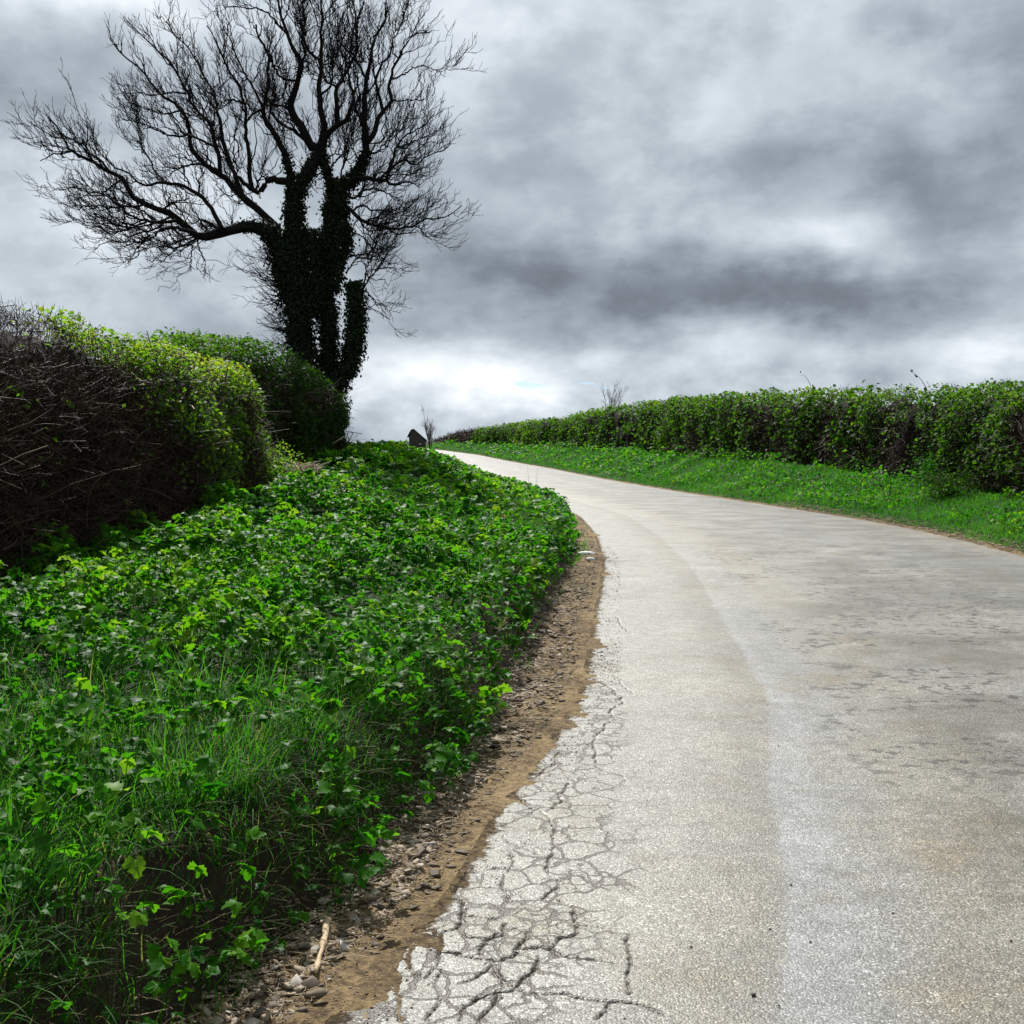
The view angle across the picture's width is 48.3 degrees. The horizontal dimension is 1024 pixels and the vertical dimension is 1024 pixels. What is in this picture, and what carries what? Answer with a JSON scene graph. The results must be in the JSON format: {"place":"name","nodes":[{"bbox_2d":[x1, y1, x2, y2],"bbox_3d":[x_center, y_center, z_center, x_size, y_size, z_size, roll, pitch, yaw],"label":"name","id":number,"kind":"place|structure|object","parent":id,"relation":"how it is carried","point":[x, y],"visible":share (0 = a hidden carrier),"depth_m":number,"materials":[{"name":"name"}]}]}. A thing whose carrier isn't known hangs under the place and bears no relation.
{"place":"outdoors","nodes":[
{"label":"outdoors","id":0,"kind":"place"},
{"bbox_2d":[0,443,612,1023],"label":"ground","id":1,"kind":"structure","parent":0,"point":[376,969],"depth_m":3.93,"materials":[{"name":"soil"}]},
{"bbox_2d":[0,296,295,591],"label":"hedge","id":2,"kind":"object","parent":1,"relation":"on","point":[111,434],"visible":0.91,"depth_m":10.17,"materials":[{"name":"green plant"}]},
{"bbox_2d":[114,326,364,463],"bbox_3d":[-4.157,-1.517,19.250,2.271,2.766,8.348,0,1,8],"label":"hedge","id":3,"kind":"object","parent":1,"relation":"on","point":[307,417],"visible":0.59,"depth_m":19.05,"materials":[{"name":"green plant"}]},
{"bbox_2d":[1,0,487,399],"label":"ash tree","id":4,"kind":"object","parent":1,"relation":"on","point":[296,257],"visible":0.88,"depth_m":25.71,"materials":[{"name":"black plant"}]},
{"bbox_2d":[260,434,304,476],"bbox_3d":[-3.127,-0.617,15.192,0.820,0.936,0.960,0,1,0],"label":"shrub","id":5,"kind":"object","parent":1,"relation":"on","point":[280,460],"visible":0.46,"depth_m":15.18,"materials":[{"name":"green plant"}]},
{"bbox_2d":[0,439,581,1023],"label":"verge plants","id":6,"kind":"object","parent":1,"relation":"on","point":[338,545],"visible":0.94,"depth_m":6.26,"materials":[{"name":"green plant"}]},
{"bbox_2d":[0,469,593,1023],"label":"bank grass","id":7,"kind":"structure","parent":1,"relation":"on","point":[244,785],"depth_m":4.05,"materials":[{"name":"green plant"}]},
{"bbox_2d":[271,457,328,478],"bbox_3d":[-3.027,-0.589,16.118,0.885,0.390,0.914,0,1,0],"label":"dead stalk heap","id":8,"kind":"object","parent":1,"relation":"on","point":[311,466],"visible":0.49,"depth_m":16.00,"materials":[{"name":"plant"}]},
{"bbox_2d":[407,429,426,447],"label":"shed","id":9,"kind":"structure","parent":1,"relation":"on","point":[417,439],"depth_m":109.87,"materials":[{"name":"wood"}]},
{"bbox_2d":[419,406,435,448],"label":"sapling","id":10,"kind":"object","parent":1,"relation":"on","point":[430,433],"visible":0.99,"depth_m":111.70,"materials":[{"name":"grey plant"}]},
{"bbox_2d":[489,744,500,750],"bbox_3d":[-0.092,1.282,6.191,0.066,0.050,0.080,1,2,44],"label":"stone","id":11,"kind":"object","parent":1,"relation":"on","point":[494,746],"visible":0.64,"depth_m":6.17,"materials":[{"name":"black stone"}]},
{"bbox_2d":[0,502,1023,1023],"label":"dead straw","id":12,"kind":"object","parent":1,"relation":"on","point":[548,714],"visible":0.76,"depth_m":5.00,"materials":[{"name":"plant"}]},
{"bbox_2d":[576,551,594,555],"bbox_3d":[1.165,0.659,18.063,0.300,0.089,0.126,0,1,-9],"label":"stone","id":13,"kind":"object","parent":1,"relation":"on","point":[587,552],"visible":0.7,"depth_m":18.02,"materials":[{"name":"white stone"}]},
{"bbox_2d":[118,529,696,1023],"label":"gravel","id":14,"kind":"structure","parent":0,"point":[260,1015],"depth_m":4.40,"materials":[{"name":"gravel"}]},
{"bbox_2d":[314,918,329,972],"bbox_3d":[-0.608,1.389,3.667,0.030,0.030,0.422,0,1,-5],"label":"stick","id":15,"kind":"object","parent":14,"relation":"on","point":[323,942],"visible":1,"depth_m":3.67,"materials":[{"name":"brown wood"}]},
{"bbox_2d":[0,0,1023,442],"label":"sky","id":16,"kind":"structure","parent":0,"point":[693,198],"materials":[{"name":"grey"}]},
{"bbox_2d":[324,449,1023,1023],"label":"road","id":17,"kind":"structure","parent":0,"point":[866,677],"depth_m":5.28,"materials":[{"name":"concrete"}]},
{"bbox_2d":[405,441,1023,556],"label":"ground","id":18,"kind":"structure","parent":0,"point":[986,544],"depth_m":35.68,"materials":[{"name":"green plant"}]},
{"bbox_2d":[433,426,484,442],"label":"hedge","id":19,"kind":"object","parent":18,"relation":"on","point":[461,436],"visible":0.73,"depth_m":154.87,"materials":[{"name":"brown plant"}]},
{"bbox_2d":[599,383,627,410],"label":"sapling","id":20,"kind":"object","parent":18,"relation":"on","point":[614,401],"visible":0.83,"depth_m":83.72,"materials":[{"name":"grey plant"}]},
{"bbox_2d":[434,438,1023,533],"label":"verge weeds","id":21,"kind":"object","parent":18,"relation":"on","point":[627,451],"visible":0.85,"depth_m":40.57,"materials":[{"name":"green plant"}]},
{"bbox_2d":[471,369,1023,500],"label":"hedge","id":22,"kind":"object","parent":18,"relation":"on","point":[898,433],"visible":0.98,"depth_m":38.15,"materials":[{"name":"green plant"}]},
{"bbox_2d":[906,443,947,485],"bbox_3d":[11.093,-1.234,30.129,1.223,1.183,1.397,0,1,-16],"label":"nettle clump","id":23,"kind":"object","parent":18,"relation":"on","point":[929,467],"visible":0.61,"depth_m":30.12,"materials":[{"name":"green plant"}]},
{"bbox_2d":[905,454,998,498],"bbox_3d":[10.491,-0.878,27.629,2.317,1.151,2.264,0,1,0],"label":"bramble","id":24,"kind":"object","parent":18,"relation":"on","point":[943,480],"visible":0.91,"depth_m":27.46,"materials":[{"name":"green plant"}]}
]}

